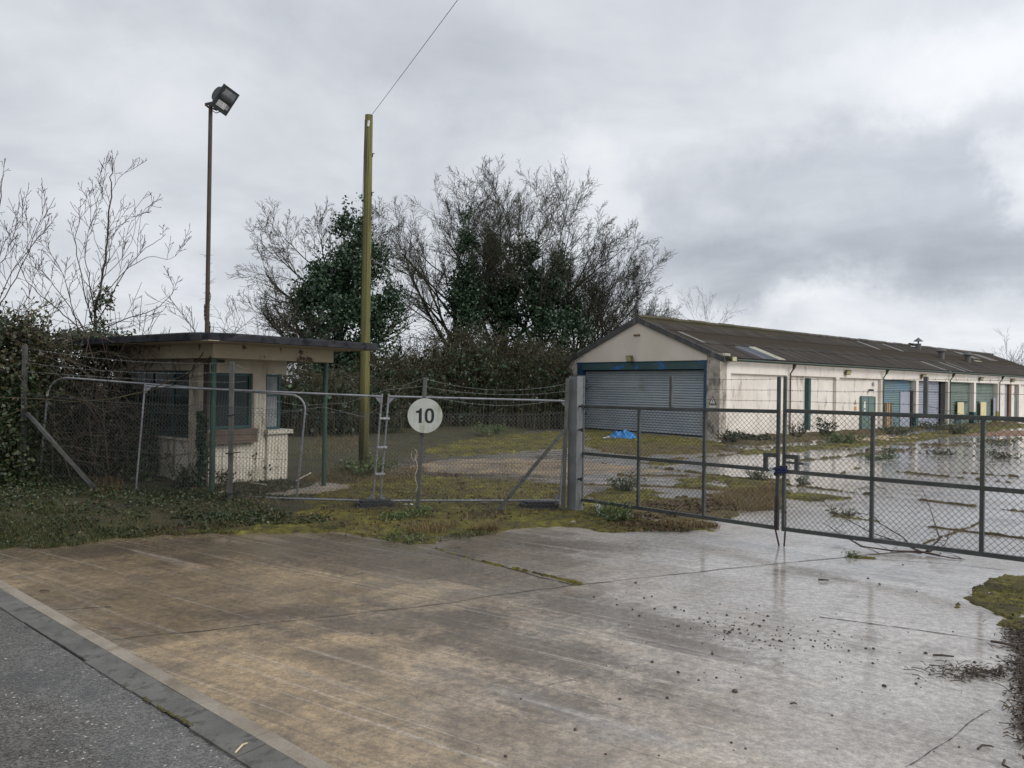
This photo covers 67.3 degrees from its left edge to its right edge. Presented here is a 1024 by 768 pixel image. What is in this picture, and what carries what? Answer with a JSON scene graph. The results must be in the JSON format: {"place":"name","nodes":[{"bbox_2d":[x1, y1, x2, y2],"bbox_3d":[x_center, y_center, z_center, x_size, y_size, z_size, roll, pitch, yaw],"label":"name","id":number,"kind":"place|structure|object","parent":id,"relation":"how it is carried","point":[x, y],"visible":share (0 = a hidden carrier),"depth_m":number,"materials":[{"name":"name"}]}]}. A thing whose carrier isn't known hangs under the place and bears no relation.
{"place":"outdoors","nodes":[
{"label":"outdoors","id":0,"kind":"place"},
{"bbox_2d":[0,609,247,767],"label":"road","id":1,"kind":"structure","parent":0,"point":[60,707],"depth_m":5.21,"materials":[{"name":"grey asphalt"}]},
{"bbox_2d":[0,396,693,548],"bbox_3d":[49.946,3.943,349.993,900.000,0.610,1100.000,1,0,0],"label":"ground","id":2,"kind":"structure","parent":0,"point":[154,513],"depth_m":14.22,"materials":[{"name":"green plant"}]},
{"bbox_2d":[0,158,57,323],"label":"sapling","id":3,"kind":"object","parent":2,"relation":"on","point":[17,225],"visible":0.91,"depth_m":17.59,"materials":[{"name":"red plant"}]},
{"bbox_2d":[12,149,190,428],"bbox_3d":[-10.377,-2.318,18.812,4.963,7.178,2.732,1,0,0],"label":"sapling","id":4,"kind":"object","parent":2,"relation":"on","point":[96,306],"visible":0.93,"depth_m":19.07,"materials":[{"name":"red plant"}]},
{"bbox_2d":[0,279,210,488],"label":"ivy hedge","id":5,"kind":"object","parent":2,"relation":"on","point":[14,338],"visible":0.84,"depth_m":14.91,"materials":[{"name":"green plant"}]},
{"bbox_2d":[73,282,213,436],"bbox_3d":[-10.427,-0.201,21.090,4.338,5.206,3.258,1,0,-20],"label":"sapling","id":6,"kind":"object","parent":2,"relation":"on","point":[122,326],"visible":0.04,"depth_m":20.20,"materials":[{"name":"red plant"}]},
{"bbox_2d":[5,366,299,396],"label":"distant hedgerow","id":7,"kind":"object","parent":2,"relation":"on","point":[110,386],"visible":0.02,"depth_m":96.37,"materials":[{"name":"green plant"}]},
{"bbox_2d":[0,588,306,767],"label":"kerb","id":8,"kind":"structure","parent":2,"relation":"on","point":[224,735],"depth_m":5.64,"materials":[{"name":"grey concrete"}]},
{"bbox_2d":[0,472,330,546],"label":"ground ivy","id":9,"kind":"object","parent":2,"relation":"on","point":[211,514],"visible":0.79,"depth_m":12.81,"materials":[{"name":"green plant"}]},
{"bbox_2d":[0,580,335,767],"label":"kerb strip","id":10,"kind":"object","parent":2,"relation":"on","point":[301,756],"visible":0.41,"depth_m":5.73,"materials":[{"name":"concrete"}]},
{"bbox_2d":[39,377,305,496],"bbox_3d":[-6.490,1.028,14.656,5.138,2.272,0.042,1,0,1],"label":"temporary fence","id":11,"kind":"object","parent":2,"relation":"on","point":[142,384],"visible":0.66,"depth_m":14.65,"materials":[{"name":"metal"}]},
{"bbox_2d":[164,462,207,487],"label":"weed","id":12,"kind":"object","parent":2,"relation":"on","point":[182,480],"visible":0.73,"depth_m":14.89,"materials":[{"name":"green plant"}]},
{"bbox_2d":[146,284,291,334],"bbox_3d":[-9.264,-0.327,24.346,3.502,5.510,3.785,1,0,35],"label":"sapling","id":13,"kind":"object","parent":2,"relation":"on","point":[215,308],"visible":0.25,"depth_m":23.58,"materials":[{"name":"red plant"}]},
{"bbox_2d":[207,469,253,483],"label":"weed","id":14,"kind":"object","parent":2,"relation":"on","point":[223,476],"visible":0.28,"depth_m":15.47,"materials":[{"name":"green plant"}]},
{"bbox_2d":[135,383,382,500],"bbox_3d":[-4.710,1.145,14.335,4.560,2.250,0.042,1,0,-2],"label":"temporary fence","id":15,"kind":"object","parent":2,"relation":"on","point":[379,398],"visible":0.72,"depth_m":14.34,"materials":[{"name":"metal"}]},
{"bbox_2d":[222,309,321,390],"bbox_3d":[-9.554,-0.425,29.965,4.310,5.727,3.838,1,0,0],"label":"sapling","id":16,"kind":"object","parent":2,"relation":"on","point":[282,336],"visible":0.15,"depth_m":29.99,"materials":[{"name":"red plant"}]},
{"bbox_2d":[229,272,354,382],"bbox_3d":[-9.916,-1.501,35.853,5.061,7.902,4.690,1,0,26],"label":"sapling","id":17,"kind":"object","parent":2,"relation":"on","point":[292,325],"visible":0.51,"depth_m":36.04,"materials":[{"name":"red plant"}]},
{"bbox_2d":[358,114,374,466],"bbox_3d":[-3.862,-2.363,20.322,0.277,9.492,0.268,1,0,-32],"label":"telegraph pole","id":18,"kind":"object","parent":2,"relation":"on","point":[364,374],"visible":0.96,"depth_m":20.23,"materials":[{"name":"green wood"}]},
{"bbox_2d":[371,0,457,115],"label":"overhead wire","id":19,"kind":"object","parent":18,"relation":"attached to","point":[417,53],"visible":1,"depth_m":17.02,"materials":[{"name":"black rubber"}]},
{"bbox_2d":[335,342,461,428],"bbox_3d":[-5.748,0.090,38.034,6.718,4.372,5.483,1,0,0],"label":"bramble thicket","id":20,"kind":"object","parent":2,"relation":"on","point":[415,389],"visible":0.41,"depth_m":37.29,"materials":[{"name":"plant"}]},
{"bbox_2d":[372,324,498,426],"bbox_3d":[-4.200,-0.468,40.131,7.376,5.543,6.308,1,0,0],"label":"bramble thicket","id":21,"kind":"object","parent":2,"relation":"on","point":[459,405],"visible":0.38,"depth_m":39.10,"materials":[{"name":"plant"}]},
{"bbox_2d":[398,311,543,425],"bbox_3d":[-2.414,-0.739,40.970,7.112,6.142,6.712,1,0,-20],"label":"bramble thicket","id":22,"kind":"object","parent":2,"relation":"on","point":[487,383],"visible":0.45,"depth_m":39.92,"materials":[{"name":"plant"}]},
{"bbox_2d":[379,394,564,505],"bbox_3d":[-0.713,1.269,14.535,3.557,2.122,0.042,1,0,-3],"label":"temporary fence","id":23,"kind":"object","parent":2,"relation":"on","point":[389,400],"visible":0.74,"depth_m":14.53,"materials":[{"name":"metal"}]},
{"bbox_2d":[404,154,610,355],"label":"bare tree","id":24,"kind":"object","parent":2,"relation":"on","point":[503,300],"visible":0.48,"depth_m":46.28,"materials":[{"name":"brown plant"}]},
{"bbox_2d":[444,321,572,429],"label":"bramble thicket","id":25,"kind":"object","parent":2,"relation":"on","point":[523,379],"visible":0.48,"depth_m":40.45,"materials":[{"name":"plant"}]},
{"bbox_2d":[488,329,593,427],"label":"bramble thicket","id":26,"kind":"object","parent":2,"relation":"on","point":[558,411],"visible":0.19,"depth_m":42.02,"materials":[{"name":"plant"}]},
{"bbox_2d":[451,153,661,371],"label":"bare tree","id":27,"kind":"object","parent":2,"relation":"on","point":[542,317],"visible":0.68,"depth_m":45.36,"materials":[{"name":"brown plant"}]},
{"bbox_2d":[543,338,591,377],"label":"bramble thicket","id":28,"kind":"object","parent":2,"relation":"on","point":[567,353],"visible":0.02,"depth_m":45.59,"materials":[{"name":"plant"}]},
{"bbox_2d":[523,218,657,366],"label":"bare tree","id":29,"kind":"object","parent":2,"relation":"on","point":[580,332],"visible":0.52,"depth_m":47.58,"materials":[{"name":"brown plant"}]},
{"bbox_2d":[564,242,676,344],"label":"bare tree","id":30,"kind":"object","parent":2,"relation":"on","point":[637,295],"visible":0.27,"depth_m":51.58,"materials":[{"name":"brown plant"}]},
{"bbox_2d":[616,290,682,325],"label":"bare tree","id":31,"kind":"object","parent":2,"relation":"on","point":[671,313],"visible":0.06,"depth_m":64.92,"materials":[{"name":"brown plant"}]},
{"bbox_2d":[676,285,749,325],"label":"bare tree","id":32,"kind":"object","parent":2,"relation":"on","point":[705,309],"visible":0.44,"depth_m":118.21,"materials":[{"name":"brown plant"}]},
{"bbox_2d":[564,314,1023,437],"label":"warehouse","id":33,"kind":"structure","parent":2,"relation":"on","point":[642,350],"depth_m":41.72,"materials":[{"name":"white paint"}]},
{"bbox_2d":[859,396,875,428],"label":"door","id":34,"kind":"structure","parent":33,"relation":"in","point":[863,399],"depth_m":45.55,"materials":[{"name":"metal"}]},
{"bbox_2d":[1004,384,1006,415],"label":"door","id":35,"kind":"structure","parent":33,"relation":"in","point":[1005,401],"depth_m":61.88,"materials":[{"name":"white metal"}]},
{"bbox_2d":[1007,384,1011,415],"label":"door","id":36,"kind":"structure","parent":33,"relation":"in","point":[1009,386],"depth_m":62.06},
{"bbox_2d":[1014,397,1016,416],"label":"door","id":37,"kind":"structure","parent":33,"relation":"in","point":[1015,398],"depth_m":63.03,"materials":[{"name":"metal"}]},
{"bbox_2d":[983,329,1023,365],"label":"bare tree","id":38,"kind":"object","parent":2,"relation":"on","point":[1010,351],"visible":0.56,"depth_m":124.00,"materials":[{"name":"brown plant"}]},
{"bbox_2d":[0,418,1023,767],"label":"concrete yard","id":39,"kind":"structure","parent":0,"point":[442,682],"depth_m":7.26,"materials":[{"name":"grey concrete"}]},
{"bbox_2d":[0,282,76,428],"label":"sapling","id":40,"kind":"object","parent":39,"relation":"on","point":[53,308],"visible":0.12,"depth_m":17.08,"materials":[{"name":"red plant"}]},
{"bbox_2d":[44,332,377,494],"bbox_3d":[-7.022,0.688,16.982,7.600,3.205,4.100,1,0,37],"label":"gatehouse","id":41,"kind":"object","parent":39,"relation":"on","point":[263,360],"visible":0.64,"depth_m":15.91,"materials":[{"name":"beige paint"}]},
{"bbox_2d":[47,322,208,486],"bbox_3d":[-8.118,0.406,16.028,4.666,3.516,1.309,1,0,37],"label":"wall ivy","id":42,"kind":"object","parent":41,"relation":"attached to","point":[202,443],"depth_m":16.29,"materials":[{"name":"green plant"}]},
{"bbox_2d":[126,371,188,436],"bbox_3d":[-7.643,0.403,16.630,2.730,1.375,0.060,1,0,37],"label":"window","id":43,"kind":"structure","parent":41,"relation":"in","point":[160,376],"depth_m":16.46,"materials":[{"name":"grey glass"}]},
{"bbox_2d":[201,84,239,331],"bbox_3d":[-7.664,-2.687,19.983,0.942,10.052,0.593,1,0,0],"label":"floodlight mast","id":44,"kind":"object","parent":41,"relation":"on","point":[224,97],"visible":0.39,"depth_m":19.97,"materials":[{"name":"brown metal"}]},
{"bbox_2d":[209,373,250,428],"bbox_3d":[-5.823,0.346,15.827,0.060,1.130,0.990,1,0,37],"label":"window","id":45,"kind":"structure","parent":41,"relation":"in","point":[222,380],"depth_m":15.94,"materials":[{"name":"grey glass"}]},
{"bbox_2d":[266,374,280,428],"bbox_3d":[-5.195,0.382,16.628,0.060,1.180,0.395,1,0,37],"label":"window","id":46,"kind":"structure","parent":41,"relation":"in","point":[271,379],"depth_m":16.64,"materials":[{"name":"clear glass"}]},
{"bbox_2d":[277,382,277,425],"bbox_3d":[-5.350,0.381,16.952,0.680,1.180,0.060,1,0,37],"label":"window","id":47,"kind":"structure","parent":41,"relation":"in","point":[277,382],"depth_m":16.73,"materials":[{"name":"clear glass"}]},
{"bbox_2d":[20,345,568,512],"bbox_3d":[-4.063,0.840,13.823,10.187,2.968,0.896,1,0,1],"label":"chain link fence","id":48,"kind":"object","parent":39,"relation":"on","point":[81,473],"visible":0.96,"depth_m":13.69,"materials":[{"name":"metal"}]},
{"bbox_2d":[408,398,441,432],"bbox_3d":[-1.527,0.556,13.507,0.610,0.610,0.043,1,0,0],"label":"speed sign","id":49,"kind":"object","parent":48,"relation":"attached to","point":[424,415],"visible":1,"depth_m":13.49,"materials":[{"name":"white metal"}]},
{"bbox_2d":[225,192,424,389],"bbox_3d":[-9.762,-3.688,41.425,10.031,13.745,10.145,1,0,0],"label":"ivy tree","id":50,"kind":"object","parent":39,"relation":"on","point":[329,281],"visible":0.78,"depth_m":39.59,"materials":[{"name":"green plant"}]},
{"bbox_2d":[278,361,385,436],"bbox_3d":[-8.483,0.531,30.877,7.048,3.525,4.472,1,0,0],"label":"bramble thicket","id":51,"kind":"object","parent":39,"relation":"on","point":[295,385],"visible":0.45,"depth_m":30.40,"materials":[{"name":"plant"}]},
{"bbox_2d":[286,365,411,433],"bbox_3d":[-7.231,0.688,33.153,6.810,3.243,4.686,1,0,0],"label":"bramble thicket","id":52,"kind":"object","parent":39,"relation":"on","point":[398,407],"visible":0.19,"depth_m":32.63,"materials":[{"name":"plant"}]},
{"bbox_2d":[332,452,397,477],"bbox_3d":[-3.516,2.024,18.983,1.236,0.640,1.892,1,0,26],"label":"weed","id":53,"kind":"object","parent":39,"relation":"on","point":[354,467],"visible":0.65,"depth_m":18.98,"materials":[{"name":"green plant"}]},
{"bbox_2d":[355,498,394,507],"bbox_3d":[-2.554,2.228,14.344,0.720,0.136,0.380,1,0,-17],"label":"rubber block","id":54,"kind":"object","parent":39,"relation":"on","point":[377,502],"depth_m":14.21,"materials":[{"name":"grey rubber"}]},
{"bbox_2d":[377,508,407,521],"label":"weed","id":55,"kind":"object","parent":39,"relation":"on","point":[397,515],"visible":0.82,"depth_m":12.88,"materials":[{"name":"green plant"}]},
{"bbox_2d":[374,523,436,544],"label":"weed","id":56,"kind":"object","parent":39,"relation":"on","point":[410,539],"visible":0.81,"depth_m":11.24,"materials":[{"name":"green plant"}]},
{"bbox_2d":[399,499,443,517],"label":"weed","id":57,"kind":"object","parent":39,"relation":"on","point":[413,511],"visible":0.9,"depth_m":13.27,"materials":[{"name":"green plant"}]},
{"bbox_2d":[114,471,740,536],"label":"leaf litter","id":58,"kind":"object","parent":39,"relation":"on","point":[647,517],"visible":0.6,"depth_m":13.50,"materials":[{"name":"brown plant"}]},
{"bbox_2d":[89,432,789,535],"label":"dry grass","id":59,"kind":"structure","parent":39,"relation":"on","point":[487,526],"depth_m":15.38,"materials":[{"name":"brown plant"}]},
{"bbox_2d":[372,157,533,357],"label":"bare tree","id":60,"kind":"object","parent":39,"relation":"on","point":[462,300],"visible":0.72,"depth_m":44.13,"materials":[{"name":"brown plant"}]},
{"bbox_2d":[468,422,508,434],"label":"weed","id":61,"kind":"object","parent":39,"relation":"on","point":[496,429],"visible":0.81,"depth_m":33.69,"materials":[{"name":"green plant"}]},
{"bbox_2d":[403,457,671,475],"bbox_3d":[0.683,2.359,22.215,7.533,0.010,4.834,1,0,0],"label":"sand spill","id":62,"kind":"object","parent":39,"relation":"on","point":[495,467],"visible":0.67,"depth_m":21.63,"materials":[{"name":"beige sand"}]},
{"bbox_2d":[520,500,558,508],"bbox_3d":[0.516,2.274,14.494,0.720,0.136,0.380,1,0,-6],"label":"rubber block","id":63,"kind":"object","parent":39,"relation":"on","point":[552,504],"depth_m":14.33,"materials":[{"name":"grey rubber"}]},
{"bbox_2d":[57,445,1023,766],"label":"slab joints","id":64,"kind":"object","parent":39,"relation":"on","point":[681,573],"visible":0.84,"depth_m":8.11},
{"bbox_2d":[567,375,584,510],"bbox_3d":[1.217,1.151,14.149,0.220,2.612,0.322,1,0,-42],"label":"gate post","id":65,"kind":"object","parent":39,"relation":"on","point":[575,431],"visible":0.99,"depth_m":14.10,"materials":[{"name":"metal"}]},
{"bbox_2d":[581,376,780,545],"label":"metal gate","id":66,"kind":"structure","parent":65,"relation":"attached to","point":[638,458],"depth_m":12.33,"materials":[{"name":"metal"}]},
{"bbox_2d":[768,464,787,475],"bbox_3d":[3.920,1.270,11.264,0.140,0.173,0.303,1,0,-39],"label":"strap","id":67,"kind":"object","parent":66,"relation":"attached to","point":[781,470],"visible":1,"depth_m":11.25,"materials":[{"name":"fabric"}]},
{"bbox_2d":[142,423,1023,725],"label":"moss","id":68,"kind":"object","parent":39,"relation":"on","point":[558,517],"visible":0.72,"depth_m":14.36,"materials":[{"name":"green plant"}]},
{"bbox_2d":[583,500,610,515],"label":"weed","id":69,"kind":"object","parent":39,"relation":"on","point":[593,509],"visible":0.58,"depth_m":13.70,"materials":[{"name":"green plant"}]},
{"bbox_2d":[593,497,641,520],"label":"weed","id":70,"kind":"object","parent":39,"relation":"on","point":[612,514],"visible":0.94,"depth_m":13.11,"materials":[{"name":"green plant"}]},
{"bbox_2d":[604,429,636,438],"bbox_3d":[4.837,2.246,34.582,1.617,0.417,0.997,1,0,-6],"label":"tarpaulin","id":71,"kind":"object","parent":39,"relation":"on","point":[619,433],"visible":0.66,"depth_m":34.37,"materials":[{"name":"blue plastic"}]},
{"bbox_2d":[604,468,646,491],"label":"weed","id":72,"kind":"object","parent":39,"relation":"on","point":[632,483],"visible":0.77,"depth_m":16.92,"materials":[{"name":"green plant"}]},
{"bbox_2d":[230,476,1023,629],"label":"moss tufts","id":73,"kind":"object","parent":39,"relation":"on","point":[998,600],"visible":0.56,"depth_m":12.40,"materials":[{"name":"green plant"}]},
{"bbox_2d":[717,429,748,442],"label":"weed","id":74,"kind":"object","parent":39,"relation":"on","point":[727,436],"visible":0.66,"depth_m":32.52,"materials":[{"name":"green plant"}]},
{"bbox_2d":[715,430,753,447],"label":"weed","id":75,"kind":"object","parent":39,"relation":"on","point":[716,434],"visible":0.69,"depth_m":30.30,"materials":[{"name":"green plant"}]},
{"bbox_2d":[743,464,771,480],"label":"weed","id":76,"kind":"object","parent":39,"relation":"on","point":[757,477],"visible":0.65,"depth_m":19.39,"materials":[{"name":"green plant"}]},
{"bbox_2d":[736,430,780,439],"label":"weed","id":77,"kind":"object","parent":39,"relation":"on","point":[760,438],"visible":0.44,"depth_m":34.06,"materials":[{"name":"green plant"}]},
{"bbox_2d":[787,422,809,436],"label":"weed","id":78,"kind":"object","parent":39,"relation":"on","point":[794,432],"visible":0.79,"depth_m":37.35,"materials":[{"name":"green plant"}]},
{"bbox_2d":[794,475,807,486],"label":"weed","id":79,"kind":"object","parent":39,"relation":"on","point":[800,482],"visible":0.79,"depth_m":18.43,"materials":[{"name":"green plant"}]},
{"bbox_2d":[584,421,1023,543],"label":"ground cover","id":80,"kind":"object","parent":39,"relation":"on","point":[808,438],"visible":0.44,"depth_m":25.93,"materials":[{"name":"green plant"}]},
{"bbox_2d":[812,417,838,435],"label":"weed","id":81,"kind":"object","parent":39,"relation":"on","point":[825,427],"visible":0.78,"depth_m":38.46,"materials":[{"name":"green plant"}]},
{"bbox_2d":[817,432,865,443],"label":"weed","id":82,"kind":"object","parent":39,"relation":"on","point":[839,439],"visible":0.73,"depth_m":33.46,"materials":[{"name":"green plant"}]},
{"bbox_2d":[826,506,861,517],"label":"weed","id":83,"kind":"object","parent":39,"relation":"on","point":[841,513],"visible":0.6,"depth_m":14.20,"materials":[{"name":"green plant"}]},
{"bbox_2d":[841,548,861,558],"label":"weed","id":84,"kind":"object","parent":39,"relation":"on","point":[849,555],"visible":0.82,"depth_m":10.60,"materials":[{"name":"green plant"}]},
{"bbox_2d":[859,452,898,459],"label":"weed","id":85,"kind":"object","parent":39,"relation":"on","point":[881,458],"visible":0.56,"depth_m":25.90,"materials":[{"name":"green plant"}]},
{"bbox_2d":[803,468,961,558],"bbox_3d":[5.903,1.941,12.059,2.584,0.945,3.406,1,0,0],"label":"fallen branch","id":86,"kind":"object","parent":39,"relation":"on","point":[917,551],"visible":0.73,"depth_m":11.04,"materials":[{"name":"brown wood"}]},
{"bbox_2d":[875,446,896,455],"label":"weed","id":87,"kind":"object","parent":39,"relation":"on","point":[891,450],"visible":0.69,"depth_m":27.41,"materials":[{"name":"green plant"}]},
{"bbox_2d":[875,422,922,434],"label":"weed","id":88,"kind":"object","parent":39,"relation":"on","point":[900,429],"visible":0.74,"depth_m":41.42,"materials":[{"name":"green plant"}]},
{"bbox_2d":[913,420,954,429],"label":"weed","id":89,"kind":"object","parent":39,"relation":"on","point":[929,427],"visible":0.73,"depth_m":47.27,"materials":[{"name":"green plant"}]},
{"bbox_2d":[926,447,956,455],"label":"weed","id":90,"kind":"object","parent":39,"relation":"on","point":[943,452],"visible":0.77,"depth_m":28.40,"materials":[{"name":"green plant"}]},
{"bbox_2d":[933,654,953,656],"bbox_3d":[3.733,2.349,6.651,0.172,0.027,0.040,1,0,10],"label":"stick","id":91,"kind":"object","parent":39,"relation":"on","point":[943,655],"visible":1,"depth_m":6.64,"materials":[{"name":"wood"}]},
{"bbox_2d":[940,420,973,433],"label":"weed","id":92,"kind":"object","parent":39,"relation":"on","point":[953,429],"visible":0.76,"depth_m":42.31,"materials":[{"name":"green plant"}]},
{"bbox_2d":[903,618,1023,749],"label":"twig debris","id":93,"kind":"object","parent":39,"relation":"on","point":[1011,632],"visible":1,"depth_m":6.28,"materials":[{"name":"brown wood"}]},
{"bbox_2d":[930,612,1023,758],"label":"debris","id":94,"kind":"object","parent":39,"relation":"on","point":[1004,694],"visible":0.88,"depth_m":6.17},
{"bbox_2d":[976,744,993,749],"bbox_3d":[3.043,2.336,4.957,0.129,0.024,0.032,1,0,-17],"label":"stick","id":95,"kind":"object","parent":39,"relation":"on","point":[981,746],"visible":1,"depth_m":4.96,"materials":[{"name":"brown wood"}]},
{"bbox_2d":[962,430,1023,435],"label":"sand spill","id":96,"kind":"object","parent":39,"relation":"on","point":[1006,433],"visible":0.63,"depth_m":43.15,"materials":[{"name":"brown sand"}]},
{"bbox_2d":[979,448,1021,459],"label":"weed","id":97,"kind":"object","parent":39,"relation":"on","point":[1002,454],"visible":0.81,"depth_m":27.07,"materials":[{"name":"green plant"}]},
{"bbox_2d":[990,640,1016,647],"bbox_3d":[4.472,2.359,6.986,0.030,0.031,0.220,1,0,-43],"label":"stick","id":98,"kind":"object","parent":39,"relation":"on","point":[999,642],"visible":1,"depth_m":6.99,"materials":[{"name":"wood"}]},
{"bbox_2d":[987,435,1021,445],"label":"weed","id":99,"kind":"object","parent":39,"relation":"on","point":[1000,443],"visible":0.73,"depth_m":34.09,"materials":[{"name":"green plant"}]},
{"bbox_2d":[1001,759,1010,767],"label":"stick","id":100,"kind":"object","parent":39,"relation":"on","point":[1003,763],"visible":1,"depth_m":4.71,"materials":[{"name":"wood"}]},
{"bbox_2d":[0,0,1023,381],"label":"sky","id":101,"kind":"structure","parent":0,"point":[842,168],"materials":[{"name":"grey"}]},
{"bbox_2d":[779,376,1023,561],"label":"metal gate","id":102,"kind":"structure","parent":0,"point":[872,479],"depth_m":9.97,"materials":[{"name":"metal"}]}
]}

